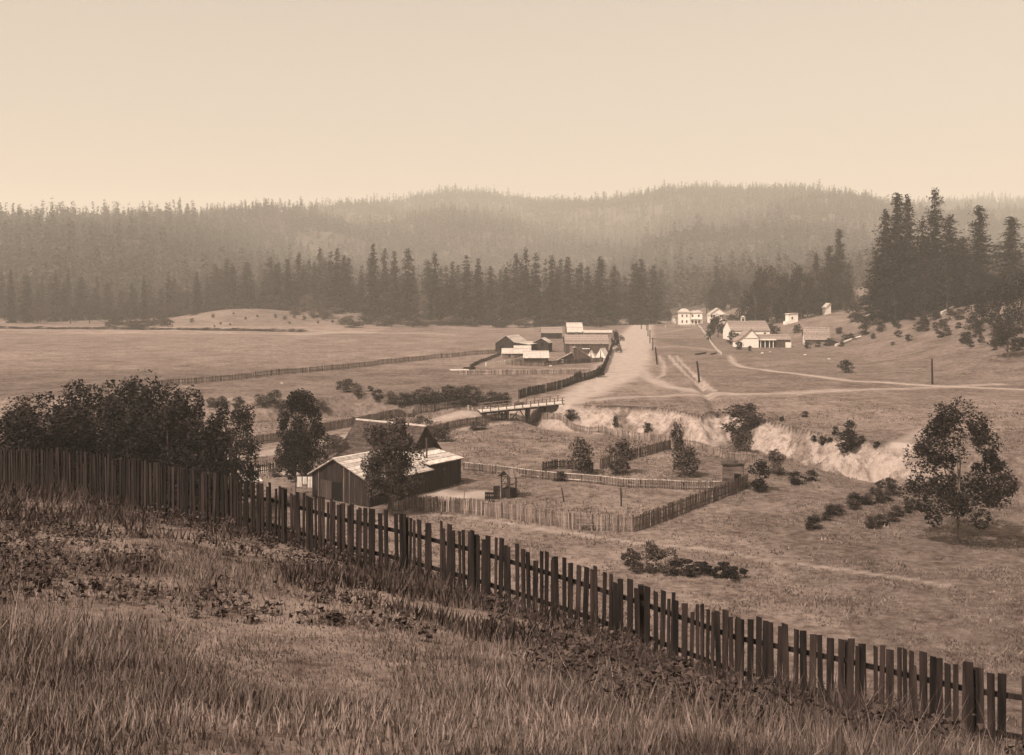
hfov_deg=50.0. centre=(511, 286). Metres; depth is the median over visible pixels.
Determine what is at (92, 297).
conifer tree
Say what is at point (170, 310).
broadleaf tree
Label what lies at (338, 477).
barn house
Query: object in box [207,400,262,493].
broadleaf tree
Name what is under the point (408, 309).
conifer tree
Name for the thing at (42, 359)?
ground
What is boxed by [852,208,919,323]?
conifer tree
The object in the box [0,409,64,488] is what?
broadleaf tree
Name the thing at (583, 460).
shrub
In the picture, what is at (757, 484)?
shrub
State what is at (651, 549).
shrub
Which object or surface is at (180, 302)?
conifer tree
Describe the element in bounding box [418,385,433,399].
shrub
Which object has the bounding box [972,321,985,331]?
shrub
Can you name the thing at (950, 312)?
shrub
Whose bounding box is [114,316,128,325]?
shrub
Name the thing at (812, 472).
shrub
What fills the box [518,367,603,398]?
picket fence
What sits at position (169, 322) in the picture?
shrub
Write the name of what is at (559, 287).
conifer tree
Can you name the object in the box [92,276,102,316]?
conifer tree
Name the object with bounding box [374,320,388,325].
shrub
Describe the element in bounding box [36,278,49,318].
conifer tree
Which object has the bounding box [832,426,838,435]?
shrub
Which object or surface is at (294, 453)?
broadleaf tree
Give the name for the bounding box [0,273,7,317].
conifer tree
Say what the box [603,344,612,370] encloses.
picket fence
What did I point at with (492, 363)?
picket fence
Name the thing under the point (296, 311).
shrub
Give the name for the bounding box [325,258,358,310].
conifer tree
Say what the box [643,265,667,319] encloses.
conifer tree
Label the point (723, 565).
shrub
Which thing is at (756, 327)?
farmhouse
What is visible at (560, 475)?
shrub
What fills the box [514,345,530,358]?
shed
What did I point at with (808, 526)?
shrub
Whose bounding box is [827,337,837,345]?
shed
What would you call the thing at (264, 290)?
conifer tree
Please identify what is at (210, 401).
shrub
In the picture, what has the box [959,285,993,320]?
broadleaf tree
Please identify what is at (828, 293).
broadleaf tree
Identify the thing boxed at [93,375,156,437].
broadleaf tree
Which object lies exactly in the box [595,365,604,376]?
shrub
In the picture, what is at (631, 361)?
road
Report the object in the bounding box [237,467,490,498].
yard
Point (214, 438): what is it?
broadleaf tree
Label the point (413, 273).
conifer tree
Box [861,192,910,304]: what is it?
conifer tree
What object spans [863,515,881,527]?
shrub
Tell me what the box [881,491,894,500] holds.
shrub
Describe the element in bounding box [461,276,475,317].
conifer tree
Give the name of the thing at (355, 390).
shrub
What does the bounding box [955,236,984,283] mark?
conifer tree
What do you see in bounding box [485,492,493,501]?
crate
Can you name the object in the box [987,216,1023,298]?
conifer tree
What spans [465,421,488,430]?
shrub
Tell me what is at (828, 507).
shrub
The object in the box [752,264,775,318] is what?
broadleaf tree
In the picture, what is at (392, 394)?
shrub
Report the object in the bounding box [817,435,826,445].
shrub
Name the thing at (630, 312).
conifer tree
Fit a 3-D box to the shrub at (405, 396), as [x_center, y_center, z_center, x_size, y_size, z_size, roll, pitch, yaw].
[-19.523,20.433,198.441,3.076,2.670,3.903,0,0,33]
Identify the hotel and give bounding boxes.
[677,308,702,324]
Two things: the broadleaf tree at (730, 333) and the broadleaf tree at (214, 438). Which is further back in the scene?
the broadleaf tree at (730, 333)
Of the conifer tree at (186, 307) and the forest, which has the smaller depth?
the conifer tree at (186, 307)
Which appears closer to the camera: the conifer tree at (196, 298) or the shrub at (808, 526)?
the shrub at (808, 526)
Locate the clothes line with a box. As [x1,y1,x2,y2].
[295,476,311,491]
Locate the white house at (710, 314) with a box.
[707,308,726,322]
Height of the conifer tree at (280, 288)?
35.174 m
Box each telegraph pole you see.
[696,361,699,382]
[931,359,933,383]
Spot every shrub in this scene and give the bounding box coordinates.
[104,321,114,326]
[107,317,118,325]
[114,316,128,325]
[128,319,140,326]
[135,320,149,326]
[141,319,156,326]
[150,319,160,325]
[155,316,169,325]
[160,319,174,326]
[205,397,216,406]
[215,395,226,405]
[232,396,244,406]
[251,393,267,406]
[265,389,282,405]
[267,467,283,476]
[268,302,285,309]
[272,305,295,309]
[289,308,302,313]
[298,464,313,481]
[299,306,308,311]
[307,308,320,315]
[315,399,327,410]
[317,434,344,447]
[328,307,343,312]
[335,381,346,389]
[338,315,353,324]
[339,378,357,391]
[346,321,364,327]
[351,384,363,396]
[357,315,375,323]
[357,315,381,323]
[370,389,384,399]
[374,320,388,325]
[383,317,398,326]
[383,390,396,404]
[394,392,412,406]
[395,319,406,324]
[400,321,413,325]
[407,317,422,327]
[408,389,430,404]
[410,415,433,426]
[412,318,430,326]
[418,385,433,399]
[424,390,444,404]
[426,320,443,324]
[432,425,452,441]
[436,320,448,325]
[436,384,458,403]
[439,316,458,323]
[445,385,460,396]
[447,318,465,324]
[450,386,474,406]
[460,319,478,326]
[460,384,479,397]
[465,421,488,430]
[466,389,486,405]
[476,316,495,324]
[481,389,499,405]
[486,320,508,326]
[497,392,508,403]
[499,319,512,324]
[510,318,533,327]
[532,319,545,326]
[541,318,555,325]
[549,320,564,325]
[552,471,566,481]
[564,408,578,418]
[565,436,593,473]
[566,317,578,322]
[591,318,609,326]
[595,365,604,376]
[605,438,635,474]
[612,416,618,427]
[620,548,640,566]
[625,539,658,572]
[641,422,652,432]
[648,548,680,573]
[667,442,701,476]
[669,558,694,576]
[692,561,713,573]
[711,561,735,578]
[716,403,765,435]
[721,566,747,578]
[727,314,737,320]
[727,428,754,451]
[735,341,743,349]
[740,313,757,320]
[746,458,770,492]
[764,449,785,474]
[770,326,781,333]
[786,471,805,484]
[792,324,801,332]
[803,341,811,347]
[803,469,817,480]
[804,516,824,528]
[805,521,814,530]
[816,304,822,314]
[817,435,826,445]
[821,512,833,519]
[824,505,835,514]
[825,503,844,514]
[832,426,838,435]
[835,327,842,333]
[835,428,860,452]
[836,359,854,372]
[841,334,849,340]
[843,301,864,320]
[843,419,856,434]
[845,499,861,509]
[846,491,860,499]
[848,495,862,504]
[858,323,869,334]
[858,435,865,443]
[858,495,869,504]
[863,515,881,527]
[865,496,875,504]
[868,487,876,493]
[873,487,882,495]
[874,495,885,502]
[875,323,887,331]
[875,480,885,488]
[876,514,889,526]
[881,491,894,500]
[882,477,897,486]
[883,510,902,521]
[885,483,900,494]
[891,505,904,515]
[892,319,899,326]
[893,330,903,337]
[900,499,917,510]
[903,506,914,513]
[904,334,912,340]
[909,313,917,320]
[912,320,926,330]
[918,313,927,320]
[920,324,929,330]
[921,318,929,324]
[929,312,941,319]
[932,310,941,318]
[937,318,950,327]
[937,331,944,337]
[940,328,951,335]
[945,309,953,315]
[952,308,964,319]
[956,331,972,343]
[963,316,978,329]
[965,341,974,346]
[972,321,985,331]
[977,336,985,341]
[986,332,1004,344]
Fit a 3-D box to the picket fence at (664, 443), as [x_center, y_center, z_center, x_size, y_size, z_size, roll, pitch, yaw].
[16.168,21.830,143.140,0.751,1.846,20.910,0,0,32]
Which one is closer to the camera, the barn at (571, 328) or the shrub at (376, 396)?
the shrub at (376, 396)
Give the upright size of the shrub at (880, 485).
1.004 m
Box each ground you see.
[0,287,1023,754]
[243,331,932,481]
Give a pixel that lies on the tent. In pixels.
(603, 352)
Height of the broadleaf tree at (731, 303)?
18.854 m
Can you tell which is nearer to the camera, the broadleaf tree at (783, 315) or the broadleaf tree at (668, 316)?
the broadleaf tree at (783, 315)
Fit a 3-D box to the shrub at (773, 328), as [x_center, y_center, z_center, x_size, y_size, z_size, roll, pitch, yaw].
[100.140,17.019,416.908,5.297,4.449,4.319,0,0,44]
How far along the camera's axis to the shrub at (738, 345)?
352.90 m
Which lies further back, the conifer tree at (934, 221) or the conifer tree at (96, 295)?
the conifer tree at (96, 295)
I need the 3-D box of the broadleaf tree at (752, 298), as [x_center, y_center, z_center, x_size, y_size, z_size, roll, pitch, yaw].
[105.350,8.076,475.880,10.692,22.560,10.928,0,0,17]
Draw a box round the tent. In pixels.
[595,348,610,357]
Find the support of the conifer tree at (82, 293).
on the ground at (42, 359)
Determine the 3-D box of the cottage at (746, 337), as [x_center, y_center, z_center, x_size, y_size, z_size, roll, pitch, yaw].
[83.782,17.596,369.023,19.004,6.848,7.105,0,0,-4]
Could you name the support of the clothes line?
on the ground at (42, 359)
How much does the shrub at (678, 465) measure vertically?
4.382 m
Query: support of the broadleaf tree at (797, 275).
on the ground at (42, 359)
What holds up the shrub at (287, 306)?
on the ground at (42, 359)
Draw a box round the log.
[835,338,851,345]
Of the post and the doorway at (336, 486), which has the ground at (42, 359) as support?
the post
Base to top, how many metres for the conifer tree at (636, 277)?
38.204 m
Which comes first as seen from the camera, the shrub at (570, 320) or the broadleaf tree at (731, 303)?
the shrub at (570, 320)
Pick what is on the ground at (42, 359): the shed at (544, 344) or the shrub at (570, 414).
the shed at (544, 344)
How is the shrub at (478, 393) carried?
on the ground at (42, 359)
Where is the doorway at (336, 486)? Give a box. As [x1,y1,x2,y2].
[332,482,341,501]
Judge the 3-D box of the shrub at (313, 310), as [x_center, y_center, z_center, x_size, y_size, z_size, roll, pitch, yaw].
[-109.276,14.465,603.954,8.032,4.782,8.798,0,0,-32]
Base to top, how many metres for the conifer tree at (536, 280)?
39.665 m
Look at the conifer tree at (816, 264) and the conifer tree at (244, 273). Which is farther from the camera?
the conifer tree at (244, 273)
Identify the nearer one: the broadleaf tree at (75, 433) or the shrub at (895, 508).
the broadleaf tree at (75, 433)
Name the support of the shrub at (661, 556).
on the ground at (42, 359)
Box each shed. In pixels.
[501,348,514,358]
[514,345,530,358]
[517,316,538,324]
[523,351,548,362]
[532,337,551,351]
[557,352,573,362]
[573,346,591,362]
[583,330,612,337]
[670,317,675,323]
[722,314,738,319]
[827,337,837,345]
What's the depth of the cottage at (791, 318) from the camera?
455.38 m
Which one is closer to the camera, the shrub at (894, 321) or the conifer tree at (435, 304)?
the shrub at (894, 321)
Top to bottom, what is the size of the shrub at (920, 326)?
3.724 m
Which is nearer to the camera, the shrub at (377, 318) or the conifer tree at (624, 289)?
the shrub at (377, 318)
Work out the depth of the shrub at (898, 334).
331.65 m
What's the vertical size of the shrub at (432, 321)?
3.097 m
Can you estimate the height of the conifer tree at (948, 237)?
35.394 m
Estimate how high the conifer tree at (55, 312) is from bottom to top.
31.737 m
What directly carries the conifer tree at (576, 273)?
on the ground at (42, 359)
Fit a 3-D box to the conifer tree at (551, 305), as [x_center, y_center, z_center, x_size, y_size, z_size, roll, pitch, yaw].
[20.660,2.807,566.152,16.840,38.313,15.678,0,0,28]
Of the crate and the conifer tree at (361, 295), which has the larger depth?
the conifer tree at (361, 295)
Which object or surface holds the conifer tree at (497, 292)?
on the ground at (42, 359)
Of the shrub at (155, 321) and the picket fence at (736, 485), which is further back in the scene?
the shrub at (155, 321)
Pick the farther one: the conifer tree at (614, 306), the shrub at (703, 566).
the conifer tree at (614, 306)
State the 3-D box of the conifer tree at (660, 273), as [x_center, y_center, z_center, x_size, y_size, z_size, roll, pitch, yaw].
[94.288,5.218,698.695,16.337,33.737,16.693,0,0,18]
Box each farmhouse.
[563,332,608,353]
[722,316,769,339]
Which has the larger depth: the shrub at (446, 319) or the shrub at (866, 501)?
the shrub at (446, 319)
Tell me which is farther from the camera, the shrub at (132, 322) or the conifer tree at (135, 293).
the conifer tree at (135, 293)
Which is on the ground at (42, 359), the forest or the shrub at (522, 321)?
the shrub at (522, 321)
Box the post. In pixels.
[620,487,621,506]
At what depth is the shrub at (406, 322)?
554.84 m
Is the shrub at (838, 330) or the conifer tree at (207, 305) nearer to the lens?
the shrub at (838, 330)
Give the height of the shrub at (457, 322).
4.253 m
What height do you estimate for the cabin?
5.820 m
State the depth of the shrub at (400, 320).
574.42 m
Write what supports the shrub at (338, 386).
on the ground at (42, 359)
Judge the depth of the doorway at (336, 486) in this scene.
114.51 m
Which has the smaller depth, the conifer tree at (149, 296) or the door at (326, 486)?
the door at (326, 486)
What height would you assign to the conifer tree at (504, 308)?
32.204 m
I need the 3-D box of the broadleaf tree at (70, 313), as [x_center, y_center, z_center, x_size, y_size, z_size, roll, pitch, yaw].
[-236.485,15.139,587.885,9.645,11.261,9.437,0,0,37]
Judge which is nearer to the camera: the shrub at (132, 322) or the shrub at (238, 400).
the shrub at (238, 400)
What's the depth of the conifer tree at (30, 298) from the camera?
620.75 m
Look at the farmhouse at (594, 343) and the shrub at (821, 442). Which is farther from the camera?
the farmhouse at (594, 343)
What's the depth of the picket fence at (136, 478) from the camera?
26.41 m
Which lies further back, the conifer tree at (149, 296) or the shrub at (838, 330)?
the conifer tree at (149, 296)
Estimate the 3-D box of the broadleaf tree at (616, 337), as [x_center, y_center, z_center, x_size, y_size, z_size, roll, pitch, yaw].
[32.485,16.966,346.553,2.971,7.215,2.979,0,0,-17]
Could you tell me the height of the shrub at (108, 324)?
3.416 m
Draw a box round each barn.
[494,334,536,351]
[540,327,562,338]
[565,323,582,334]
[802,327,829,344]
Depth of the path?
204.23 m
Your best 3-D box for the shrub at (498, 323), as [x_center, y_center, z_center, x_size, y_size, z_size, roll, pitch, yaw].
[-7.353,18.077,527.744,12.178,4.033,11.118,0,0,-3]
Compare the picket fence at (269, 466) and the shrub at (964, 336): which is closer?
the picket fence at (269, 466)
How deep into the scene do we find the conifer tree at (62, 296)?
642.39 m
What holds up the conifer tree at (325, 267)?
on the ground at (42, 359)
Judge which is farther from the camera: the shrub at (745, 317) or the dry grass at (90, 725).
the shrub at (745, 317)
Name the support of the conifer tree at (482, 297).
on the ground at (42, 359)
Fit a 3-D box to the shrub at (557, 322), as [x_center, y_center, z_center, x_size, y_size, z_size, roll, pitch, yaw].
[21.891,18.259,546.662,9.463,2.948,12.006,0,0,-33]
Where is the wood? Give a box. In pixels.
[931,255,1022,283]
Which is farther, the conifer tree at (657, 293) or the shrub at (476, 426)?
the conifer tree at (657, 293)
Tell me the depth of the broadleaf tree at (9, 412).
97.83 m
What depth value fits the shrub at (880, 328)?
356.61 m
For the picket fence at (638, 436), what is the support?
on the ground at (42, 359)
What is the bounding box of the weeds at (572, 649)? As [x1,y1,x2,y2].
[0,479,1023,754]
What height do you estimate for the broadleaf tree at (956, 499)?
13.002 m
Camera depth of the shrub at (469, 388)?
198.31 m
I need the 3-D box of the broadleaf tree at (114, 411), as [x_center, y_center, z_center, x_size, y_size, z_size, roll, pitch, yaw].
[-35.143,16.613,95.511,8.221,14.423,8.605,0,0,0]
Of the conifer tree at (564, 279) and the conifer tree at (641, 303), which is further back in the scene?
the conifer tree at (564, 279)
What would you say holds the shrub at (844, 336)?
on the ground at (42, 359)
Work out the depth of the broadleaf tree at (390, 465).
107.76 m
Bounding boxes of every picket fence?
[0,446,1023,750]
[153,350,497,385]
[243,397,473,444]
[253,462,273,472]
[275,412,502,468]
[392,494,634,531]
[458,369,589,374]
[463,462,721,489]
[471,352,500,366]
[486,356,523,365]
[503,412,773,466]
[512,357,602,365]
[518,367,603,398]
[542,459,592,471]
[600,439,670,468]
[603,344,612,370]
[632,474,747,531]
[665,324,696,326]
[698,324,721,354]
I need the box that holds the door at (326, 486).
[321,480,331,499]
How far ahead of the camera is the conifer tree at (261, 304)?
639.25 m
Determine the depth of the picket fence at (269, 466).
130.54 m
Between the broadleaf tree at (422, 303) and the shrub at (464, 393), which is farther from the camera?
the broadleaf tree at (422, 303)
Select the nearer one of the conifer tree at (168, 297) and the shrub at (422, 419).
the shrub at (422, 419)
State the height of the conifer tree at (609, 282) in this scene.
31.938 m
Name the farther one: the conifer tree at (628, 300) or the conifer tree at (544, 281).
the conifer tree at (544, 281)
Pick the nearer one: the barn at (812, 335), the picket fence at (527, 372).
the picket fence at (527, 372)
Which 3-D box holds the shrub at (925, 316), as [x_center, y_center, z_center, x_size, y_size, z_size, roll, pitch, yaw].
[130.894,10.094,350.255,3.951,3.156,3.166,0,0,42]
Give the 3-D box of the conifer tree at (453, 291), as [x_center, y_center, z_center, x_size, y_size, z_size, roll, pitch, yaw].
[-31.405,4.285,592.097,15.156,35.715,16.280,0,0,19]
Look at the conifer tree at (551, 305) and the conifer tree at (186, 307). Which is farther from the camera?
the conifer tree at (186, 307)
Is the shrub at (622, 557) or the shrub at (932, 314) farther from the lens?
the shrub at (932, 314)
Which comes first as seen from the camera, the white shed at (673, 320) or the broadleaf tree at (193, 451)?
the broadleaf tree at (193, 451)
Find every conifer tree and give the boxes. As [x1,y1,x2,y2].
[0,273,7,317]
[0,274,18,322]
[3,270,18,322]
[15,273,33,321]
[17,277,36,321]
[32,290,45,320]
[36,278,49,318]
[44,277,54,317]
[45,270,62,321]
[57,283,70,320]
[64,270,72,316]
[72,277,88,319]
[73,288,84,319]
[83,292,99,319]
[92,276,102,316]
[97,284,115,318]
[111,290,123,315]
[114,291,128,319]
[124,282,139,319]
[129,290,139,319]
[136,276,149,319]
[142,279,157,317]
[160,271,179,316]
[166,279,181,316]
[175,290,189,315]
[179,289,193,314]
[189,272,203,313]
[194,284,204,310]
[203,263,223,310]
[203,276,212,311]
[210,268,223,310]
[211,269,226,309]
[219,258,230,305]
[220,266,231,309]
[223,263,243,309]
[224,267,241,308]
[236,283,244,308]
[237,262,258,308]
[239,267,256,308]
[250,290,271,308]
[258,257,283,305]
[261,269,270,308]
[263,264,289,309]
[269,261,285,307]
[281,258,294,298]
[282,259,296,310]
[291,253,308,309]
[297,264,313,308]
[306,259,313,303]
[307,247,326,309]
[320,251,333,301]
[322,248,354,312]
[322,258,327,298]
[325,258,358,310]
[335,255,358,310]
[339,257,357,310]
[351,276,368,311]
[356,265,369,312]
[358,244,385,319]
[364,258,372,311]
[376,248,393,319]
[383,251,402,321]
[394,248,425,323]
[409,265,419,301]
[411,282,422,317]
[418,259,436,313]
[419,251,450,322]
[419,260,438,318]
[437,267,444,304]
[438,265,455,319]
[441,261,461,320]
[450,255,483,324]
[454,265,464,310]
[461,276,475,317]
[469,259,488,323]
[474,272,485,315]
[477,265,504,323]
[491,277,503,317]
[494,267,514,323]
[496,269,504,317]
[501,253,523,324]
[511,248,540,323]
[527,252,547,321]
[528,269,539,301]
[537,255,563,323]
[540,258,549,312]
[547,267,565,317]
[554,256,578,323]
[555,259,565,311]
[561,263,574,302]
[568,262,592,325]
[571,268,579,314]
[579,267,598,326]
[590,256,619,324]
[592,262,607,310]
[605,272,620,313]
[606,265,625,323]
[615,270,623,312]
[617,263,652,323]
[618,275,628,319]
[623,259,657,324]
[623,283,632,318]
[626,262,647,313]
[642,265,664,323]
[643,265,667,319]
[647,283,665,320]
[656,270,672,315]
[707,266,726,310]
[809,253,821,303]
[811,246,844,310]
[824,229,858,308]
[837,263,860,309]
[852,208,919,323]
[853,254,888,315]
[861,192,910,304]
[890,194,935,312]
[911,219,953,309]
[913,187,967,303]
[930,214,982,306]
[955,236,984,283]
[958,205,1009,301]
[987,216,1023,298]
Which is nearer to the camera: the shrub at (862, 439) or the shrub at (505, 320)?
the shrub at (862, 439)
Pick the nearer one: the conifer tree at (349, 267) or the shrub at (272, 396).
the shrub at (272, 396)
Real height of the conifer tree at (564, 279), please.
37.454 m
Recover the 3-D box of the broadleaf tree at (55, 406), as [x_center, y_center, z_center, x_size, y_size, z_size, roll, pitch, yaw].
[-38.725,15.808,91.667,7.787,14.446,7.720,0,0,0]
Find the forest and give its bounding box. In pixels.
[0,178,1023,315]
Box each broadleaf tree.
[0,395,36,473]
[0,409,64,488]
[9,391,95,487]
[26,299,47,323]
[39,401,120,488]
[51,379,127,449]
[60,304,79,323]
[63,394,144,489]
[79,408,189,502]
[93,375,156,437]
[97,306,119,321]
[122,369,184,458]
[132,407,220,517]
[159,384,229,509]
[163,302,182,316]
[175,416,242,514]
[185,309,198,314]
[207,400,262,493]
[273,388,329,479]
[299,293,315,308]
[350,302,365,311]
[360,414,427,513]
[418,294,432,319]
[611,329,619,346]
[662,309,672,324]
[669,422,684,448]
[696,287,716,314]
[705,281,728,309]
[707,313,724,337]
[720,278,741,308]
[726,330,737,345]
[732,282,751,303]
[735,294,754,320]
[743,280,767,321]
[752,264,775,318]
[756,285,784,323]
[762,268,789,321]
[775,272,800,317]
[780,300,792,318]
[786,262,813,318]
[796,287,821,317]
[803,269,826,313]
[815,270,836,305]
[832,281,853,310]
[897,395,1018,543]
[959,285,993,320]
[980,275,1017,328]
[988,322,1023,357]
[998,270,1023,333]
[999,264,1023,296]
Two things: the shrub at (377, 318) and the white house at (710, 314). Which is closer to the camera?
the white house at (710, 314)
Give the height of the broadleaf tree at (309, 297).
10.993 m
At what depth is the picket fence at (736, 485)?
110.03 m
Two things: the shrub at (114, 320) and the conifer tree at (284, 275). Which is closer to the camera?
the shrub at (114, 320)
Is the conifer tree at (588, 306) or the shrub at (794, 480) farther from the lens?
the conifer tree at (588, 306)
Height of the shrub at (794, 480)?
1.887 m
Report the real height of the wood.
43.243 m
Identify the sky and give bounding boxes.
[0,0,1023,222]
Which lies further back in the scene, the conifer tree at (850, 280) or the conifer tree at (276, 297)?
the conifer tree at (276, 297)
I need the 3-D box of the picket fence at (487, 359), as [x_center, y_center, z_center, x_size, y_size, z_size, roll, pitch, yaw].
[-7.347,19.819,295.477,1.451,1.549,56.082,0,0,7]
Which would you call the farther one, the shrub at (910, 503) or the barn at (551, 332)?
the barn at (551, 332)
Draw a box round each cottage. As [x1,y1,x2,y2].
[732,328,791,347]
[783,313,797,324]
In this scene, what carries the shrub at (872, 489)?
on the ground at (42, 359)
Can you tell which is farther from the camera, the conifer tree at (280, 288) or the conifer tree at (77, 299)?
the conifer tree at (280, 288)
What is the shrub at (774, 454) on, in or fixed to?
on the ground at (42, 359)
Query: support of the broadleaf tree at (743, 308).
on the ground at (42, 359)
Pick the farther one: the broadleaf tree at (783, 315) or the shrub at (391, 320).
the shrub at (391, 320)
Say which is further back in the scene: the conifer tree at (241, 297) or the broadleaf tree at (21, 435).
the conifer tree at (241, 297)
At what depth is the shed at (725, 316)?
545.66 m
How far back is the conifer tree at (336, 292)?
628.11 m
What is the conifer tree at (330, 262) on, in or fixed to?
on the ground at (42, 359)
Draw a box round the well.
[497,468,520,498]
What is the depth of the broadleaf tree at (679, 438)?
150.48 m
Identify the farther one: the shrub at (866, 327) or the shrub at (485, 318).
the shrub at (485, 318)
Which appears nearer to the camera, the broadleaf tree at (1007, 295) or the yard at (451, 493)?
the yard at (451, 493)
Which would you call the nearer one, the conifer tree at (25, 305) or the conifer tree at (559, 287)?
the conifer tree at (25, 305)
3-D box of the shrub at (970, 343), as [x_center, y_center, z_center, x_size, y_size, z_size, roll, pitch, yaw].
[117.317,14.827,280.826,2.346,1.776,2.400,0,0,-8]
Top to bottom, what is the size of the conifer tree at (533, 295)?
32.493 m
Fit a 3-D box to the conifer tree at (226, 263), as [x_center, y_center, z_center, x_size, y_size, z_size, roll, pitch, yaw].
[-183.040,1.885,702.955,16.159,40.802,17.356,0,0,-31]
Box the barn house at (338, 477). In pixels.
[307,418,463,506]
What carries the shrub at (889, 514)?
on the ground at (42, 359)
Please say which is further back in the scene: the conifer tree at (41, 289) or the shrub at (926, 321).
the conifer tree at (41, 289)
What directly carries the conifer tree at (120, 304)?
on the ground at (42, 359)
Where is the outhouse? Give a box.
[721,460,745,488]
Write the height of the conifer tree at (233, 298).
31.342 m
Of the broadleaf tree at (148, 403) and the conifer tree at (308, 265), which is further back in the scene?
the conifer tree at (308, 265)
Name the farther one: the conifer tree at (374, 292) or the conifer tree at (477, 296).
the conifer tree at (374, 292)
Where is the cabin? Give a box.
[821,303,831,314]
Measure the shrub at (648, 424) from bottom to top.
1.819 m
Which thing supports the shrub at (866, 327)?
on the ground at (42, 359)
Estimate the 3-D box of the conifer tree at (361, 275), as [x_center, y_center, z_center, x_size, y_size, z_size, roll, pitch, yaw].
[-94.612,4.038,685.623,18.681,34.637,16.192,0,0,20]
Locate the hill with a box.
[0,192,1023,315]
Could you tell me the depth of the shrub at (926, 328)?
329.76 m
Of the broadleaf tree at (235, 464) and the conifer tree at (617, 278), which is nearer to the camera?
the broadleaf tree at (235, 464)
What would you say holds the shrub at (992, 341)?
on the ground at (42, 359)
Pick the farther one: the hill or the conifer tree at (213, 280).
the hill
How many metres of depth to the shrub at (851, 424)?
148.61 m
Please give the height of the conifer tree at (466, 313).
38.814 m
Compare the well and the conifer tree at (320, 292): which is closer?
the well
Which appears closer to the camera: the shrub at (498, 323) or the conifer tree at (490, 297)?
the shrub at (498, 323)
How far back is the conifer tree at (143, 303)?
610.12 m
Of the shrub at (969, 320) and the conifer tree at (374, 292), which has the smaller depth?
the shrub at (969, 320)
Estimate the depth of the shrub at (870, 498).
114.35 m
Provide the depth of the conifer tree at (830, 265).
512.17 m
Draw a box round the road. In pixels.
[227,324,745,459]
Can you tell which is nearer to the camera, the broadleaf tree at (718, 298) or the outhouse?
the outhouse
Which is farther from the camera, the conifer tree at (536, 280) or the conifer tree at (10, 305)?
the conifer tree at (10, 305)
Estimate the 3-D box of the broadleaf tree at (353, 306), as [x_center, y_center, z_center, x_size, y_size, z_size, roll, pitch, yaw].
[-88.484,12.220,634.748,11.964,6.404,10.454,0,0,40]
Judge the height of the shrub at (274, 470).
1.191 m
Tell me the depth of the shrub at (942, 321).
325.93 m
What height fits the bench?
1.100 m
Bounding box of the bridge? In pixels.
[478,395,564,423]
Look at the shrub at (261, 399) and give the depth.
189.44 m
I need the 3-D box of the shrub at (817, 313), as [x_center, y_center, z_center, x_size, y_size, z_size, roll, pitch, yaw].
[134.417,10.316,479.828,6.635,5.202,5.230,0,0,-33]
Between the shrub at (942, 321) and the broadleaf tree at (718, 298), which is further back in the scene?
the broadleaf tree at (718, 298)
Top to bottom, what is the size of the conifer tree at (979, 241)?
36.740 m
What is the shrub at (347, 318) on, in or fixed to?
on the ground at (42, 359)
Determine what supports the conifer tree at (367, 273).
on the ground at (42, 359)
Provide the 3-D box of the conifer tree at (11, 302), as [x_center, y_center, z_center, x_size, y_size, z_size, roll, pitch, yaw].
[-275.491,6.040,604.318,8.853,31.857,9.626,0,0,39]
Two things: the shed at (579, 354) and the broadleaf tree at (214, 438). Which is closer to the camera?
the broadleaf tree at (214, 438)
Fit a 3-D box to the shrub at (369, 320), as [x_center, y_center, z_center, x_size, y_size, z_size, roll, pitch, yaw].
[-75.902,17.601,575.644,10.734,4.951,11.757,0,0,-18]
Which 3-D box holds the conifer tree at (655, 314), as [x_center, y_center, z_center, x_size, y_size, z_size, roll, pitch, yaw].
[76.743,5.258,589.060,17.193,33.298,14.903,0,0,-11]
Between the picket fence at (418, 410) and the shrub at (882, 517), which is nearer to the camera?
the shrub at (882, 517)
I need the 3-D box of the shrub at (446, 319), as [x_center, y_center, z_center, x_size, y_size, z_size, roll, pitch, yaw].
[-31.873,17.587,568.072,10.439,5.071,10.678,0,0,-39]
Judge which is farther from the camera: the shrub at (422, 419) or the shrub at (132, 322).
the shrub at (132, 322)
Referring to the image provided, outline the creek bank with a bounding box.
[551,405,927,481]
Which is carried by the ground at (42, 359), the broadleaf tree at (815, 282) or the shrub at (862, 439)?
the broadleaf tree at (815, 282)
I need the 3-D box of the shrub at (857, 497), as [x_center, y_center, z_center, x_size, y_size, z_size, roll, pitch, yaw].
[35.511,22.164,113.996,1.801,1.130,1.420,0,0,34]
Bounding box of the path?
[393,355,1023,584]
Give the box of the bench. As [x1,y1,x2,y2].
[577,519,592,530]
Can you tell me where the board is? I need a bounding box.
[493,486,499,498]
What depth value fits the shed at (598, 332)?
425.00 m
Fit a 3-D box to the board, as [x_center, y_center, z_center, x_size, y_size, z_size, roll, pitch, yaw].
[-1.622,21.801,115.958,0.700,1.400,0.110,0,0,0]
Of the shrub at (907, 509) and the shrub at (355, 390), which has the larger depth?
the shrub at (355, 390)
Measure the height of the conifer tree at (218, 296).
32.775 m
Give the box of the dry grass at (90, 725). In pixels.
[0,485,1022,754]
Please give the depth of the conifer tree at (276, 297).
653.37 m
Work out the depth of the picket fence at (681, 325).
548.41 m

